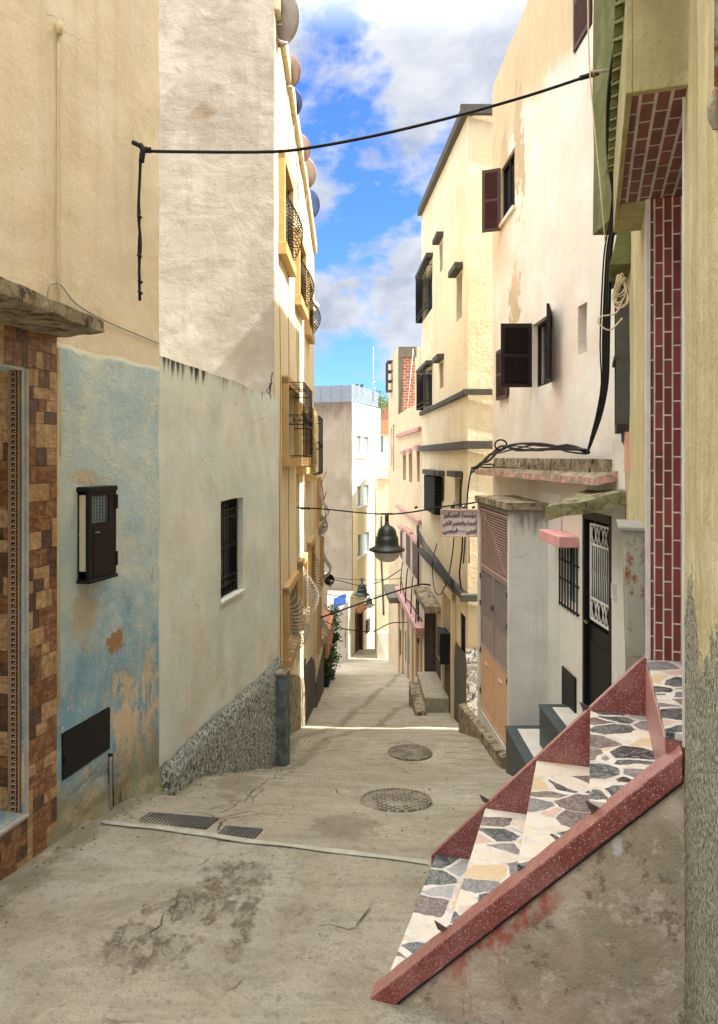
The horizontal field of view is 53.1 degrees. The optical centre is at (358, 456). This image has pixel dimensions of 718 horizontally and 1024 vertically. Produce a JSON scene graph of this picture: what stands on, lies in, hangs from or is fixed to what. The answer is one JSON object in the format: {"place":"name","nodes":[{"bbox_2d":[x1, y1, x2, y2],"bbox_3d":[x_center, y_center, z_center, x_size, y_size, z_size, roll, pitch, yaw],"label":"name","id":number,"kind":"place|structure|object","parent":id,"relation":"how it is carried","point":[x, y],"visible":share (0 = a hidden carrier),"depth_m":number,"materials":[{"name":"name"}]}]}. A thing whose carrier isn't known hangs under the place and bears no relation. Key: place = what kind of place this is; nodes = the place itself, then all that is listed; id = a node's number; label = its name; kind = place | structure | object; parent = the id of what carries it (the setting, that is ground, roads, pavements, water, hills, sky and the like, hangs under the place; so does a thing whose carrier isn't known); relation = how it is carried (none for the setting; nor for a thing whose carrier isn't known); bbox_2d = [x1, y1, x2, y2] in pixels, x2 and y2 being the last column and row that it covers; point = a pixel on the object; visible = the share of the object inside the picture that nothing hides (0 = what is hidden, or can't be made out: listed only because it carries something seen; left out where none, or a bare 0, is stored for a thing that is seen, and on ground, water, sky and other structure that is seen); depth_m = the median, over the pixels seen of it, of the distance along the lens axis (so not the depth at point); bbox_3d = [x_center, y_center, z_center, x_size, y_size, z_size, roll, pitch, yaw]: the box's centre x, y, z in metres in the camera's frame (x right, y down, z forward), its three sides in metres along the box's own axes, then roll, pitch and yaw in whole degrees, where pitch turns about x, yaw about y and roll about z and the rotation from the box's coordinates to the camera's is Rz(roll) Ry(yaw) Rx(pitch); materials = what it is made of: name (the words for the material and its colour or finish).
{"place":"outdoors","nodes":[
{"label":"outdoors","id":0,"kind":"place"},
{"bbox_2d":[0,646,512,1023],"bbox_3d":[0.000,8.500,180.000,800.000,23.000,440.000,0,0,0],"label":"street","id":1,"kind":"structure","parent":0,"point":[227,942],"depth_m":4.03,"materials":[{"name":"concrete"}]},
{"bbox_2d":[0,0,164,880],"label":"house","id":2,"kind":"structure","parent":1,"relation":"on","point":[79,531],"depth_m":4.80,"materials":[{"name":"beige paint"}]},
{"bbox_2d":[47,282,158,343],"bbox_3d":[-1.790,-1.015,5.168,0.017,0.199,1.380,0,0,14],"label":"thin wire","id":3,"kind":"object","parent":2,"relation":"attached to","point":[93,314],"visible":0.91,"depth_m":4.95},
{"bbox_2d":[139,812,217,829],"bbox_3d":[-1.258,2.545,4.981,0.523,0.105,0.202,0,0,13],"label":"drain grate","id":4,"kind":"object","parent":1,"relation":"on","point":[197,822],"visible":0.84,"depth_m":4.97,"materials":[{"name":"metal"}]},
{"bbox_2d":[158,355,281,795],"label":"house","id":5,"kind":"structure","parent":1,"relation":"on","point":[220,663],"depth_m":7.13,"materials":[{"name":"beige paint"}]},
{"bbox_2d":[221,498,237,596],"bbox_3d":[-1.429,0.961,7.660,0.073,1.024,0.689,0,0,9],"label":"window","id":6,"kind":"structure","parent":5,"relation":"in","point":[229,514],"depth_m":7.76,"materials":[{"name":"black metal"}]},
{"bbox_2d":[275,667,290,766],"bbox_3d":[-0.995,3.516,9.215,0.206,1.570,0.241,0,0,8],"label":"drain box","id":7,"kind":"object","parent":5,"relation":"attached to","point":[282,675],"visible":0.58,"depth_m":9.12,"materials":[{"name":"concrete"}]},
{"bbox_2d":[0,731,478,985],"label":"grit","id":8,"kind":"object","parent":1,"relation":"on","point":[50,861],"visible":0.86,"depth_m":5.38,"materials":[{"name":"concrete"}]},
{"bbox_2d":[218,825,262,838],"bbox_3d":[-0.798,2.534,4.801,0.263,0.093,0.182,0,0,11],"label":"drain grate","id":9,"kind":"object","parent":1,"relation":"on","point":[247,832],"visible":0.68,"depth_m":4.80,"materials":[{"name":"metal"}]},
{"bbox_2d":[158,0,325,733],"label":"apartment house","id":10,"kind":"structure","parent":1,"relation":"on","point":[233,235],"depth_m":9.48,"materials":[{"name":"grey paint"}]},
{"bbox_2d":[276,0,299,47],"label":"satellite dish","id":11,"kind":"object","parent":10,"relation":"attached to","point":[287,24],"visible":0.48,"depth_m":9.64,"materials":[{"name":"beige metal"}]},
{"bbox_2d":[278,149,302,277],"bbox_3d":[-1.013,-3.513,10.539,0.393,1.448,1.331,0,0,0],"label":"window","id":12,"kind":"structure","parent":10,"relation":"in","point":[286,250],"depth_m":10.08,"materials":[{"name":"yellow glass"}]},
{"bbox_2d":[279,52,306,660],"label":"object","id":13,"kind":"object","parent":10,"relation":"attached to","point":[280,370],"visible":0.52,"depth_m":11.05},
{"bbox_2d":[287,53,300,88],"bbox_3d":[-1.121,-5.857,11.026,0.473,0.567,0.371,0,0,0],"label":"satellite dish","id":14,"kind":"object","parent":10,"relation":"attached to","point":[295,69],"visible":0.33,"depth_m":10.89,"materials":[{"name":"beige metal"}]},
{"bbox_2d":[282,375,311,467],"bbox_3d":[-0.990,-0.509,11.202,0.427,1.327,1.806,0,0,0],"label":"window","id":15,"kind":"structure","parent":10,"relation":"in","point":[295,460],"depth_m":10.75,"materials":[{"name":"yellow glass"}]},
{"bbox_2d":[283,570,310,669],"bbox_3d":[-0.975,2.500,11.186,0.454,1.220,1.596,0,0,0],"label":"window","id":16,"kind":"structure","parent":10,"relation":"in","point":[290,648],"depth_m":10.72,"materials":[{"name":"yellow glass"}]},
{"bbox_2d":[292,88,302,116],"bbox_3d":[-1.149,-5.782,11.795,0.413,0.502,0.340,0,0,-12],"label":"satellite dish","id":17,"kind":"object","parent":10,"relation":"attached to","point":[299,101],"visible":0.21,"depth_m":11.70,"materials":[{"name":"blue metal"}]},
{"bbox_2d":[295,227,313,319],"bbox_3d":[-0.986,-3.212,12.759,0.393,1.313,1.392,0,0,0],"label":"window","id":18,"kind":"structure","parent":10,"relation":"in","point":[301,298],"depth_m":12.45,"materials":[{"name":"yellow glass"}]},
{"bbox_2d":[300,134,310,163],"bbox_3d":[-1.122,-5.615,13.228,0.483,0.589,0.381,0,0,0],"label":"satellite dish","id":19,"kind":"object","parent":10,"relation":"attached to","point":[306,142],"visible":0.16,"depth_m":13.07,"materials":[{"name":"beige metal"}]},
{"bbox_2d":[296,402,316,475],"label":"window","id":20,"kind":"structure","parent":10,"relation":"in","point":[302,470],"depth_m":13.03,"materials":[{"name":"yellow glass"}]},
{"bbox_2d":[298,552,318,629],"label":"window","id":21,"kind":"structure","parent":10,"relation":"in","point":[303,560],"depth_m":12.94,"materials":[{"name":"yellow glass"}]},
{"bbox_2d":[306,158,315,189],"bbox_3d":[-1.111,-5.558,14.228,0.555,0.697,0.441,0,0,0],"label":"satellite dish","id":22,"kind":"object","parent":10,"relation":"attached to","point":[311,169],"visible":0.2,"depth_m":14.06,"materials":[{"name":"beige metal"}]},
{"bbox_2d":[304,273,320,343],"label":"window","id":23,"kind":"structure","parent":10,"relation":"in","point":[309,327],"depth_m":14.32,"materials":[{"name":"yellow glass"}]},
{"bbox_2d":[306,415,322,481],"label":"window","id":24,"kind":"structure","parent":10,"relation":"in","point":[311,477],"depth_m":15.01,"materials":[{"name":"yellow glass"}]},
{"bbox_2d":[310,189,319,217],"bbox_3d":[-1.118,-5.402,15.528,0.572,0.718,0.453,0,0,0],"label":"satellite dish","id":25,"kind":"object","parent":10,"relation":"attached to","point":[315,200],"visible":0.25,"depth_m":15.35,"materials":[{"name":"blue metal"}]},
{"bbox_2d":[314,301,318,329],"bbox_3d":[-1.019,-3.106,15.873,0.291,0.656,0.518,0,0,0],"label":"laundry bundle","id":26,"kind":"object","parent":10,"relation":"attached to","point":[316,303],"visible":0.17,"depth_m":15.75,"materials":[{"name":"white fabric"}]},
{"bbox_2d":[307,536,325,607],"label":"window","id":27,"kind":"structure","parent":10,"relation":"in","point":[311,543],"depth_m":14.78,"materials":[{"name":"yellow glass"}]},
{"bbox_2d":[102,820,428,864],"bbox_3d":[-0.650,2.446,4.577,2.209,0.011,0.057,0,0,13],"label":"step nosing","id":28,"kind":"object","parent":1,"relation":"on","point":[257,841],"visible":1,"depth_m":4.57,"materials":[{"name":"concrete"}]},
{"bbox_2d":[150,741,492,931],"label":"ground cracks","id":29,"kind":"object","parent":1,"relation":"on","point":[157,927],"visible":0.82,"depth_m":6.18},
{"bbox_2d":[314,407,331,707],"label":"narrow house","id":30,"kind":"structure","parent":1,"relation":"on","point":[319,622],"depth_m":17.34,"materials":[{"name":"yellow paint"}]},
{"bbox_2d":[317,477,329,527],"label":"window","id":31,"kind":"structure","parent":30,"relation":"in","point":[319,496],"depth_m":17.15,"materials":[{"name":"yellow metal"}]},
{"bbox_2d":[317,597,329,653],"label":"window","id":32,"kind":"structure","parent":30,"relation":"in","point":[320,622],"depth_m":17.25,"materials":[{"name":"yellow metal"}]},
{"bbox_2d":[319,515,328,537],"bbox_3d":[-0.995,1.717,17.794,0.469,0.588,0.389,0,0,0],"label":"satellite dish","id":33,"kind":"object","parent":30,"relation":"attached to","point":[323,529],"visible":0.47,"depth_m":17.86,"materials":[{"name":"beige metal"}]},
{"bbox_2d":[321,472,326,518],"bbox_3d":[-0.886,1.044,18.249,0.172,1.347,0.121,0,0,0],"label":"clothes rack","id":34,"kind":"object","parent":30,"relation":"attached to","point":[322,493],"visible":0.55,"depth_m":18.19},
{"bbox_2d":[320,536,331,584],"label":"window","id":35,"kind":"structure","parent":30,"relation":"in","point":[323,558],"depth_m":18.54,"materials":[{"name":"yellow metal"}]},
{"bbox_2d":[325,574,333,586],"bbox_3d":[-0.848,3.308,19.175,0.376,0.349,0.257,0,0,0],"label":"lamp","id":36,"kind":"object","parent":30,"relation":"attached to","point":[329,580],"visible":0.88,"depth_m":19.20,"materials":[{"name":"black metal"}]},
{"bbox_2d":[324,621,406,632],"bbox_3d":[0.195,4.515,19.415,2.537,0.449,0.225,0,0,-24],"label":"sagging wire","id":37,"kind":"object","parent":30,"relation":"hanging from","point":[365,631],"visible":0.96,"depth_m":19.38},
{"bbox_2d":[334,569,400,585],"bbox_3d":[0.336,3.754,21.421,1.756,1.122,4.951,0,0,13],"label":"lamp wire","id":38,"kind":"object","parent":30,"relation":"attached to","point":[369,584],"visible":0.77,"depth_m":21.97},
{"bbox_2d":[354,578,369,599],"bbox_3d":[0.098,4.418,24.000,0.518,0.717,0.518,0,0,0],"label":"street lamp","id":39,"kind":"object","parent":38,"relation":"hanging from","point":[361,594],"visible":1,"depth_m":23.87,"materials":[{"name":"grey metal"}]},
{"bbox_2d":[323,572,333,661],"bbox_3d":[-2.535,6.551,22.602,3.500,4.912,5.971,0,0,0],"label":"annex","id":40,"kind":"object","parent":1,"relation":"on","point":[329,619],"visible":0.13,"depth_m":21.39,"materials":[{"name":"paint"}]},
{"bbox_2d":[323,643,335,686],"bbox_3d":[-1.039,6.047,20.909,0.770,1.371,0.741,0,0,0],"label":"potted plant","id":41,"kind":"object","parent":1,"relation":"on","point":[327,670],"visible":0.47,"depth_m":20.82,"materials":[{"name":"green plant"}]},
{"bbox_2d":[324,602,345,677],"bbox_3d":[-0.916,5.875,22.990,0.975,2.517,0.915,0,0,0],"label":"potted plant","id":42,"kind":"object","parent":1,"relation":"on","point":[336,636],"visible":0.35,"depth_m":22.91,"materials":[{"name":"green plant"}]},
{"bbox_2d":[338,607,339,662],"bbox_3d":[-0.885,7.269,29.500,0.197,2.389,0.090,0,0,0],"label":"standpipe","id":43,"kind":"object","parent":1,"relation":"on","point":[339,637],"visible":0.5,"depth_m":29.47,"materials":[{"name":"white paint"}]},
{"bbox_2d":[327,590,353,662],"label":"end wall house","id":44,"kind":"structure","parent":1,"relation":"on","point":[347,643],"depth_m":32.84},
{"bbox_2d":[314,384,379,652],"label":"apartment block","id":45,"kind":"structure","parent":1,"relation":"on","point":[351,444],"depth_m":34.59,"materials":[{"name":"white paint"}]},
{"bbox_2d":[356,613,359,650],"bbox_3d":[-0.144,8.661,35.347,0.070,2.079,1.057,0,0,16],"label":"door","id":46,"kind":"structure","parent":45,"relation":"in","point":[357,615],"depth_m":35.47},
{"bbox_2d":[356,436,370,457],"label":"window","id":47,"kind":"structure","parent":45,"relation":"in","point":[361,442],"depth_m":35.93,"materials":[{"name":"white paint"}]},
{"bbox_2d":[356,485,370,508],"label":"window","id":48,"kind":"structure","parent":45,"relation":"in","point":[361,491],"depth_m":35.93,"materials":[{"name":"white paint"}]},
{"bbox_2d":[357,532,370,559],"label":"window","id":49,"kind":"structure","parent":45,"relation":"in","point":[362,538],"depth_m":35.93,"materials":[{"name":"white paint"}]},
{"bbox_2d":[366,617,370,633],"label":"window","id":50,"kind":"structure","parent":45,"relation":"in","point":[368,622],"depth_m":36.77,"materials":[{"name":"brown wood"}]},
{"bbox_2d":[372,346,375,401],"bbox_3d":[0.759,-4.380,38.000,0.246,2.920,0.048,0,0,0],"label":"antenna","id":51,"kind":"object","parent":45,"relation":"on","point":[373,388],"visible":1,"depth_m":37.98,"materials":[{"name":"metal"}]},
{"bbox_2d":[361,389,388,413],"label":"tree","id":52,"kind":"object","parent":1,"relation":"on","point":[381,401],"visible":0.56,"depth_m":51.60,"materials":[{"name":"green plant"}]},
{"bbox_2d":[374,466,388,658],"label":"corner house","id":53,"kind":"structure","parent":1,"relation":"on","point":[381,569],"depth_m":33.00,"materials":[{"name":"beige paint"}]},
{"bbox_2d":[380,420,388,465],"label":"distant house","id":54,"kind":"structure","parent":1,"relation":"on","point":[384,449],"depth_m":47.00,"materials":[{"name":"white paint"}]},
{"bbox_2d":[380,404,388,419],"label":"red roof house","id":55,"kind":"structure","parent":1,"relation":"on","point":[384,416],"depth_m":62.00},
{"bbox_2d":[360,788,431,812],"bbox_3d":[0.310,2.886,6.050,0.612,0.110,0.605,0,0,0],"label":"manhole cover","id":56,"kind":"object","parent":1,"relation":"on","point":[400,800],"visible":1,"depth_m":6.01,"materials":[{"name":"metal"}]},
{"bbox_2d":[386,347,419,669],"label":"brick flank house","id":57,"kind":"structure","parent":1,"relation":"on","point":[403,368],"depth_m":28.14,"materials":[{"name":"white paint"}]},
{"bbox_2d":[383,346,423,680],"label":"pink trim house","id":58,"kind":"structure","parent":1,"relation":"on","point":[410,631],"depth_m":23.00,"materials":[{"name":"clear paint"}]},
{"bbox_2d":[398,525,404,562],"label":"window","id":59,"kind":"structure","parent":58,"relation":"in","point":[402,533],"depth_m":24.87,"materials":[{"name":"pink paint"}]},
{"bbox_2d":[403,527,412,572],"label":"window","id":60,"kind":"structure","parent":58,"relation":"in","point":[408,541],"depth_m":22.74,"materials":[{"name":"pink paint"}]},
{"bbox_2d":[400,561,422,622],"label":"loose wires","id":61,"kind":"object","parent":58,"relation":"on","point":[411,607],"visible":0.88,"depth_m":21.39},
{"bbox_2d":[410,534,420,582],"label":"window","id":62,"kind":"structure","parent":58,"relation":"in","point":[414,539],"depth_m":21.12,"materials":[{"name":"pink paint"}]},
{"bbox_2d":[387,744,432,759],"bbox_3d":[0.690,4.005,9.750,0.612,0.061,0.610,0,0,0],"label":"manhole cover","id":63,"kind":"object","parent":1,"relation":"on","point":[409,752],"visible":1,"depth_m":9.71,"materials":[{"name":"metal"}]},
{"bbox_2d":[409,671,448,715],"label":"stone steps","id":64,"kind":"structure","parent":1,"relation":"on","point":[427,693],"depth_m":15.68,"materials":[{"name":"concrete"}]},
{"bbox_2d":[414,104,492,722],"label":"school house","id":65,"kind":"structure","parent":1,"relation":"on","point":[454,290],"depth_m":14.60,"materials":[{"name":"beige paint"}]},
{"bbox_2d":[321,583,430,617],"bbox_3d":[0.477,3.589,17.919,3.076,0.734,0.134,0,0,-16],"label":"alley wire","id":66,"kind":"object","parent":65,"relation":"attached to","point":[375,598],"visible":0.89,"depth_m":17.86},
{"bbox_2d":[415,252,432,322],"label":"window","id":67,"kind":"structure","parent":65,"relation":"in","point":[427,306],"depth_m":19.03,"materials":[{"name":"black glass"}]},
{"bbox_2d":[416,360,432,409],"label":"window","id":68,"kind":"structure","parent":65,"relation":"in","point":[427,401],"depth_m":19.15,"materials":[{"name":"black glass"}]},
{"bbox_2d":[424,612,434,670],"bbox_3d":[1.757,5.101,17.944,0.115,3.009,1.168,0,0,-2],"label":"wooden door","id":69,"kind":"structure","parent":65,"relation":"in","point":[429,618],"depth_m":17.64,"materials":[{"name":"brown wood"}]},
{"bbox_2d":[432,231,442,244],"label":"window","id":70,"kind":"structure","parent":65,"relation":"in","point":[438,236],"depth_m":16.37,"materials":[{"name":"grey concrete"}]},
{"bbox_2d":[432,354,443,362],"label":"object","id":71,"kind":"structure","parent":65,"relation":"in","point":[437,358],"depth_m":16.21,"materials":[{"name":"grey concrete"}]},
{"bbox_2d":[416,473,462,621],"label":"wall cables","id":72,"kind":"object","parent":65,"relation":"attached to","point":[442,569],"depth_m":15.44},
{"bbox_2d":[435,470,444,475],"bbox_3d":[1.869,0.669,16.452,0.300,0.712,0.897,0,0,0],"label":"window ledge","id":73,"kind":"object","parent":65,"relation":"in","point":[437,472],"depth_m":16.01,"materials":[{"name":"grey concrete"}]},
{"bbox_2d":[446,470,462,508],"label":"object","id":74,"kind":"structure","parent":65,"relation":"in","point":[451,473],"depth_m":14.14,"materials":[{"name":"grey concrete"}]},
{"bbox_2d":[448,262,462,310],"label":"window","id":75,"kind":"structure","parent":65,"relation":"in","point":[456,267],"depth_m":14.18,"materials":[{"name":"grey concrete"}]},
{"bbox_2d":[440,505,477,562],"bbox_3d":[1.811,1.382,13.112,0.704,1.064,0.484,0,0,0],"label":"school sign","id":76,"kind":"object","parent":65,"relation":"attached to","point":[460,522],"visible":1,"depth_m":12.88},
{"bbox_2d":[461,613,465,652],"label":"window","id":77,"kind":"structure","parent":65,"relation":"in","point":[463,619],"depth_m":13.89,"materials":[{"name":"black glass"}]},
{"bbox_2d":[459,495,548,768],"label":"utility shed","id":78,"kind":"structure","parent":1,"relation":"on","point":[512,619],"depth_m":9.08,"materials":[{"name":"paint"}]},
{"bbox_2d":[296,501,477,514],"bbox_3d":[0.400,0.785,11.523,3.319,0.298,0.091,0,0,29],"label":"lamp wire","id":79,"kind":"object","parent":78,"relation":"attached to","point":[394,513],"visible":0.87,"depth_m":11.40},
{"bbox_2d":[369,513,404,561],"bbox_3d":[0.448,1.292,11.500,0.568,0.786,0.568,0,0,0],"label":"street lamp","id":80,"kind":"object","parent":79,"relation":"hanging from","point":[386,548],"visible":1,"depth_m":11.35,"materials":[{"name":"black metal"}]},
{"bbox_2d":[300,506,474,509],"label":"wire ties","id":81,"kind":"object","parent":79,"relation":"attached to","point":[415,507],"visible":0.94,"depth_m":11.98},
{"bbox_2d":[479,566,493,724],"bbox_3d":[1.845,2.675,10.319,0.065,2.090,0.774,0,0,-3],"label":"metal door","id":82,"kind":"structure","parent":78,"relation":"in","point":[486,649],"depth_m":10.35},
{"bbox_2d":[493,575,506,744],"bbox_3d":[1.887,2.675,9.534,0.065,2.090,0.774,0,0,-3],"label":"metal door","id":83,"kind":"structure","parent":78,"relation":"in","point":[499,586],"depth_m":9.59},
{"bbox_2d":[370,654,685,1023],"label":"terrazzo stair","id":84,"kind":"object","parent":1,"relation":"on","point":[553,891],"visible":0.92,"depth_m":3.00,"materials":[{"name":"tile"}]},
{"bbox_2d":[505,704,578,775],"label":"door steps","id":85,"kind":"structure","parent":1,"relation":"on","point":[525,745],"depth_m":8.15,"materials":[{"name":"concrete"}]},
{"bbox_2d":[474,0,625,714],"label":"white house","id":86,"kind":"structure","parent":1,"relation":"on","point":[537,208],"depth_m":8.63,"materials":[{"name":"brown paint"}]},
{"bbox_2d":[482,150,514,232],"bbox_3d":[2.342,-4.210,11.399,0.364,1.020,1.102,0,0,-16],"label":"window","id":87,"kind":"structure","parent":86,"relation":"in","point":[491,178],"depth_m":11.77,"materials":[{"name":"brown wood"}]},
{"bbox_2d":[496,349,508,400],"bbox_3d":[2.342,-1.335,11.576,0.140,0.810,0.735,0,0,-1],"label":"window shutter","id":88,"kind":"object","parent":86,"relation":"in","point":[501,392],"depth_m":11.70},
{"bbox_2d":[463,439,589,563],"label":"canopy cables","id":89,"kind":"object","parent":86,"relation":"attached to","point":[568,448],"visible":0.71,"depth_m":9.48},
{"bbox_2d":[501,303,552,386],"bbox_3d":[2.246,-1.375,9.188,0.612,0.890,1.331,0,0,0],"label":"window","id":90,"kind":"structure","parent":86,"relation":"in","point":[516,338],"depth_m":9.81,"materials":[{"name":"brown wood"}]},
{"bbox_2d":[558,548,578,616],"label":"window","id":91,"kind":"structure","parent":86,"relation":"in","point":[572,553],"depth_m":8.22,"materials":[{"name":"black metal"}]},
{"bbox_2d":[573,0,592,52],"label":"window","id":92,"kind":"structure","parent":86,"relation":"in","point":[580,27],"depth_m":7.85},
{"bbox_2d":[544,489,625,519],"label":"awning slab","id":93,"kind":"structure","parent":86,"relation":"attached to","point":[586,501],"depth_m":6.45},
{"bbox_2d":[582,512,611,711],"bbox_3d":[2.465,1.665,7.351,0.130,2.170,0.824,0,0,-1],"label":"door","id":94,"kind":"structure","parent":86,"relation":"in","point":[596,643],"depth_m":7.48,"materials":[{"name":"black metal"}]},
{"bbox_2d":[593,0,717,1023],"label":"porch house","id":95,"kind":"structure","parent":1,"relation":"on","point":[662,164],"depth_m":2.79,"materials":[{"name":"paint"}]},
{"bbox_2d":[151,73,598,153],"bbox_3d":[0.195,-2.763,5.717,3.678,0.943,0.063,0,0,-10],"label":"overhead cable","id":96,"kind":"object","parent":95,"relation":"attached to","point":[583,77],"visible":0.93,"depth_m":5.69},
{"bbox_2d":[131,140,150,300],"bbox_3d":[-1.627,-1.769,5.373,0.147,1.201,0.075,0,0,-11],"label":"hanging cable","id":97,"kind":"object","parent":96,"relation":"hanging from","point":[144,150],"visible":1,"depth_m":5.37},
{"bbox_2d":[587,0,605,242],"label":"drop wire","id":98,"kind":"object","parent":95,"relation":"hanging from","point":[593,118],"visible":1,"depth_m":5.90,"materials":[{"name":"beige plastic"}]},
{"bbox_2d":[591,69,608,77],"bbox_3d":[2.001,-3.197,5.979,0.164,0.049,0.043,0,0,22],"label":"cable bracket","id":99,"kind":"object","parent":95,"relation":"attached to","point":[593,72],"visible":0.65,"depth_m":5.97,"materials":[{"name":"orange metal"}]},
{"bbox_2d":[586,49,614,452],"bbox_3d":[2.070,-1.646,6.001,0.148,3.211,2.970,0,0,14],"label":"cable bundle","id":100,"kind":"object","parent":95,"relation":"attached to","point":[606,324],"visible":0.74,"depth_m":6.27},
{"bbox_2d":[597,273,629,330],"bbox_3d":[1.897,-1.152,5.350,0.244,0.430,0.070,0,0,0],"label":"coiled cable","id":101,"kind":"object","parent":95,"relation":"attached to","point":[621,279],"visible":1,"depth_m":5.34,"materials":[{"name":"beige paint"}]},
{"bbox_2d":[612,287,629,433],"bbox_3d":[2.235,-0.775,5.999,0.380,1.150,0.591,0,0,0],"label":"window","id":102,"kind":"structure","parent":95,"relation":"in","point":[621,360],"depth_m":5.75,"materials":[{"name":"black glass"}]},
{"bbox_2d":[621,432,624,442],"bbox_3d":[2.219,-0.211,6.007,0.060,0.195,0.276,0,0,18],"label":"hanging rag","id":103,"kind":"object","parent":95,"relation":"hanging from","point":[622,437],"visible":0.23,"depth_m":5.89,"materials":[{"name":"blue fabric"}]},
{"bbox_2d":[625,415,629,473],"bbox_3d":[2.163,-0.098,5.783,0.054,0.473,0.107,0,0,15],"label":"hanging cloth","id":104,"kind":"object","parent":95,"relation":"hanging from","point":[627,456],"visible":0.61,"depth_m":5.73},
{"bbox_2d":[616,519,644,657],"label":"pillar","id":105,"kind":"structure","parent":95,"relation":"attached to","point":[633,541],"depth_m":4.11,"materials":[{"name":"paint"}]},
{"bbox_2d":[288,0,527,404],"label":"sky","id":106,"kind":"structure","parent":0,"point":[368,67],"materials":[{"name":"blue"}]},
{"bbox_3d":[0.065,5.325,27.502,2.152,2.282,11.011,0,0,0],"label":"low cross wire","id":107,"kind":"object","parent":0,"visible":0},
{"bbox_2d":[333,594,345,607],"bbox_3d":[-0.783,5.907,29.400,0.531,0.588,0.217,0,0,0],"label":"tarp","id":108,"kind":"object","parent":107,"relation":"hanging from","point":[338,600],"visible":0.87,"depth_m":29.40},
{"bbox_2d":[364,594,373,608],"bbox_3d":[0.473,6.641,33.000,0.478,0.662,0.478,0,0,0],"label":"street lamp","id":109,"kind":"object","parent":107,"relation":"hanging from","point":[369,604],"visible":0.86,"depth_m":32.87,"materials":[{"name":"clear glass"}]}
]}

